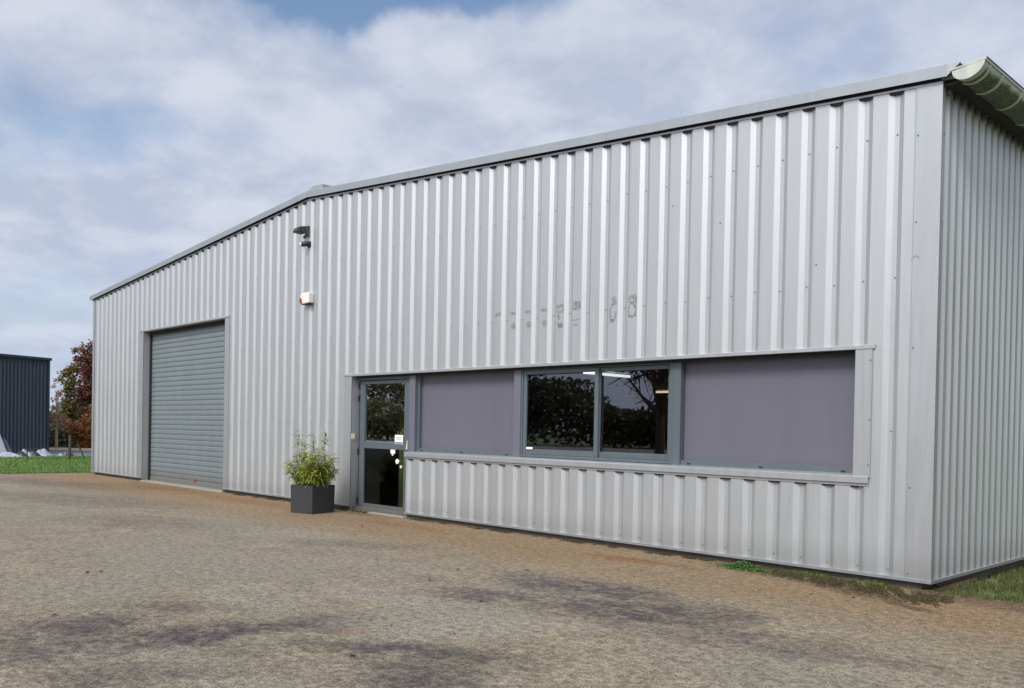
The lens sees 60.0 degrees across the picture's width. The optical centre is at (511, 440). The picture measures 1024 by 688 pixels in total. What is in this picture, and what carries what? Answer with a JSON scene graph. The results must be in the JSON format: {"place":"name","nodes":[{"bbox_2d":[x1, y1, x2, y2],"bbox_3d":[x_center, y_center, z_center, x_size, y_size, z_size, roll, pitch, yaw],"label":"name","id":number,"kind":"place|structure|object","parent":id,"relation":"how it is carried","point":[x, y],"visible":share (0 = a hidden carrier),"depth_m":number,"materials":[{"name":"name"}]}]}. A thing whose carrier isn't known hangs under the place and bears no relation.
{"place":"outdoors","nodes":[
{"label":"outdoors","id":0,"kind":"place"},
{"bbox_2d":[0,453,92,473],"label":"grass","id":1,"kind":"structure","parent":0,"point":[50,461],"depth_m":29.67,"materials":[{"name":"green plant"}]},
{"bbox_2d":[2,471,93,473],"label":"grass","id":2,"kind":"structure","parent":0,"point":[48,472],"depth_m":24.24,"materials":[{"name":"green plant"}]},
{"bbox_2d":[49,451,90,456],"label":"road","id":3,"kind":"structure","parent":0,"point":[55,453],"depth_m":41.00,"materials":[{"name":"grey asphalt"}]},
{"bbox_2d":[49,448,90,451],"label":"pavement","id":4,"kind":"structure","parent":0,"point":[72,449],"depth_m":44.40,"materials":[{"name":"grey concrete"}]},
{"bbox_2d":[2,516,1019,685],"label":"pebbles","id":5,"kind":"object","parent":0,"point":[475,595],"visible":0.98,"depth_m":7.59,"materials":[{"name":"grey stone"}]},
{"bbox_2d":[0,472,1023,687],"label":"yard","id":6,"kind":"structure","parent":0,"point":[41,646],"depth_m":6.95,"materials":[{"name":"brown gravel"}]},
{"bbox_2d":[290,484,334,513],"bbox_3d":[-3.287,0.959,14.632,0.510,0.455,0.510,2,1,34],"label":"planter","id":7,"kind":"object","parent":6,"relation":"on","point":[313,500],"visible":0.81,"depth_m":14.45,"materials":[{"name":"grey plastic"}]},
{"bbox_2d":[278,429,341,487],"bbox_3d":[-3.298,0.308,14.646,0.894,1.054,0.892,1,1,30],"label":"bamboo plant","id":8,"kind":"object","parent":7,"relation":"in","point":[313,471],"visible":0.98,"depth_m":14.54,"materials":[{"name":"green plant"}]},
{"bbox_2d":[335,507,369,512],"bbox_3d":[-2.704,1.175,15.018,0.243,0.038,1.026,0,1,-44],"label":"moss","id":9,"kind":"object","parent":6,"relation":"on","point":[355,510],"visible":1,"depth_m":14.97,"materials":[{"name":"green plant"}]},
{"bbox_2d":[233,493,714,561],"bbox_3d":[-1.722,1.214,13.954,0.155,0.022,11.421,0,1,-44],"label":"moss","id":10,"kind":"object","parent":6,"relation":"on","point":[575,541],"visible":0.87,"depth_m":11.46,"materials":[{"name":"green plant"}]},
{"bbox_2d":[705,560,781,574],"bbox_3d":[2.469,1.326,9.418,0.530,0.105,0.980,1,1,-30],"label":"weed","id":11,"kind":"object","parent":6,"relation":"on","point":[744,564],"visible":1,"depth_m":9.36,"materials":[{"name":"green plant"}]},
{"bbox_2d":[788,568,888,585],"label":"grass","id":12,"kind":"structure","parent":6,"relation":"on","point":[874,582],"depth_m":8.73,"materials":[{"name":"green plant"}]},
{"bbox_2d":[726,566,965,607],"bbox_3d":[3.035,1.372,8.532,0.852,0.018,2.345,0,1,-44],"label":"moss","id":13,"kind":"object","parent":6,"relation":"on","point":[920,596],"visible":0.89,"depth_m":8.27,"materials":[{"name":"green plant"}]},
{"bbox_2d":[0,447,1023,599],"bbox_3d":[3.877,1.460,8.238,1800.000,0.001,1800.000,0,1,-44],"label":"ground","id":14,"kind":"structure","parent":0,"point":[992,579],"depth_m":9.51,"materials":[{"name":"green plant"}]},
{"bbox_2d":[0,435,6,452],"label":"plastic sheet","id":15,"kind":"object","parent":14,"relation":"on","point":[2,448],"visible":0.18,"depth_m":36.05,"materials":[{"name":"white plastic"}]},
{"bbox_2d":[3,438,11,451],"bbox_3d":[-20.625,0.266,36.350,0.417,0.720,0.091,1,1,-27],"label":"plank","id":16,"kind":"object","parent":14,"relation":"on","point":[7,446],"visible":0.64,"depth_m":36.32,"materials":[{"name":"grey wood"}]},
{"bbox_2d":[0,452,21,456],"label":"plastic sheet","id":17,"kind":"object","parent":14,"relation":"on","point":[7,454],"visible":0.89,"depth_m":35.61,"materials":[{"name":"white plastic"}]},
{"bbox_2d":[17,451,25,455],"bbox_3d":[-19.956,0.550,36.083,0.493,0.245,0.559,1,1,0],"label":"rubbish bag","id":18,"kind":"object","parent":14,"relation":"on","point":[21,453],"visible":0.69,"depth_m":35.96,"materials":[{"name":"white plastic"}]},
{"bbox_2d":[0,353,51,453],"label":"industrial building","id":19,"kind":"structure","parent":14,"relation":"on","point":[24,401],"depth_m":38.34,"materials":[{"name":"blue metal"}]},
{"bbox_2d":[29,450,40,456],"bbox_3d":[-19.686,0.544,36.481,0.670,0.257,0.560,1,1,0],"label":"rubbish bag","id":20,"kind":"object","parent":14,"relation":"on","point":[33,453],"visible":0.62,"depth_m":36.38,"materials":[{"name":"white plastic"}]},
{"bbox_2d":[36,449,52,455],"bbox_3d":[-19.536,0.505,36.903,0.848,0.330,0.716,1,1,0],"label":"plastic sheet","id":21,"kind":"object","parent":14,"relation":"on","point":[43,452],"visible":0.72,"depth_m":36.78,"materials":[{"name":"white plastic"}]},
{"bbox_2d":[26,435,85,459],"bbox_3d":[-17.181,0.278,34.192,0.526,0.964,2.890,1,1,28],"label":"fence","id":22,"kind":"object","parent":14,"relation":"on","point":[69,445],"visible":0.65,"depth_m":34.35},
{"bbox_2d":[50,378,72,447],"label":"young tree","id":23,"kind":"object","parent":14,"relation":"on","point":[57,416],"visible":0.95,"depth_m":45.94,"materials":[{"name":"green plant"}]},
{"bbox_2d":[62,450,73,455],"bbox_3d":[-18.776,0.542,37.497,0.492,0.271,0.448,1,1,0],"label":"rubbish bag","id":24,"kind":"object","parent":14,"relation":"on","point":[65,453],"visible":0.6,"depth_m":37.37,"materials":[{"name":"white plastic"}]},
{"bbox_2d":[49,426,88,447],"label":"hedge","id":25,"kind":"object","parent":14,"relation":"on","point":[63,436],"visible":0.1,"depth_m":50.27,"materials":[{"name":"green plant"}]},
{"bbox_2d":[49,398,90,425],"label":"distant wood","id":26,"kind":"object","parent":14,"relation":"on","point":[52,412],"visible":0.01,"depth_m":117.56,"materials":[{"name":"green plant"}]},
{"bbox_2d":[54,342,91,428],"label":"autumn tree","id":27,"kind":"object","parent":14,"relation":"on","point":[70,409],"visible":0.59,"depth_m":51.76,"materials":[{"name":"brown plant"}]},
{"bbox_2d":[67,407,91,447],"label":"autumn tree","id":28,"kind":"object","parent":14,"relation":"on","point":[82,436],"visible":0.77,"depth_m":47.29,"materials":[{"name":"brown plant"}]},
{"bbox_2d":[72,339,92,426],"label":"autumn tree","id":29,"kind":"object","parent":14,"relation":"on","point":[84,396],"visible":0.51,"depth_m":49.73,"materials":[{"name":"red plant"}]},
{"bbox_2d":[89,56,1023,588],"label":"warehouse","id":30,"kind":"structure","parent":14,"relation":"on","point":[789,330],"depth_m":10.57,"materials":[{"name":"silver metal"}]},
{"bbox_2d":[148,320,224,489],"bbox_3d":[-7.357,-0.785,20.187,0.095,3.635,4.290,0,1,-44],"label":"roller door","id":31,"kind":"structure","parent":30,"relation":"in","point":[186,364],"depth_m":20.23,"materials":[{"name":"grey metal"}]},
{"bbox_2d":[293,226,309,238],"bbox_3d":[-3.827,-3.776,16.108,0.232,0.240,0.210,0,1,-44],"label":"floodlight","id":32,"kind":"object","parent":30,"relation":"attached to","point":[300,230],"visible":1,"depth_m":16.09,"materials":[{"name":"black metal"}]},
{"bbox_2d":[300,241,310,247],"bbox_3d":[-3.749,-3.555,16.074,0.195,0.110,0.102,1,1,-23],"label":"security camera","id":33,"kind":"object","parent":30,"relation":"attached to","point":[306,243],"visible":1,"depth_m":16.05,"materials":[{"name":"black plastic"}]},
{"bbox_2d":[299,292,313,304],"bbox_3d":[-3.721,-2.565,16.076,0.112,0.218,0.323,0,1,-44],"label":"alarm siren","id":34,"kind":"object","parent":30,"relation":"attached to","point":[307,298],"visible":1,"depth_m":16.00,"materials":[{"name":"beige plastic"}]},
{"bbox_2d":[356,379,408,511],"bbox_3d":[-2.147,0.098,14.664,0.105,2.180,1.401,0,1,-44],"label":"glass door","id":35,"kind":"structure","parent":30,"relation":"in","point":[383,443],"depth_m":14.69,"materials":[{"name":"glass"}]},
{"bbox_2d":[520,363,672,463],"bbox_3d":[1.035,-0.360,11.410,0.092,1.224,2.540,0,1,-44],"label":"sliding window","id":36,"kind":"structure","parent":30,"relation":"in","point":[608,415],"depth_m":11.32,"materials":[{"name":"glass"}]},
{"bbox_2d":[939,563,1023,603],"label":"grass","id":37,"kind":"structure","parent":14,"relation":"on","point":[985,585],"depth_m":8.67,"materials":[{"name":"green plant"}]},
{"bbox_2d":[0,0,1023,411],"label":"sky","id":38,"kind":"structure","parent":0,"point":[135,134],"materials":[{"name":"white"}]},
{"bbox_2d":[51,526,996,658],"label":"fallen leaves","id":39,"kind":"object","parent":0,"point":[430,580],"visible":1,"depth_m":7.80,"materials":[{"name":"brown plant"}]}
]}

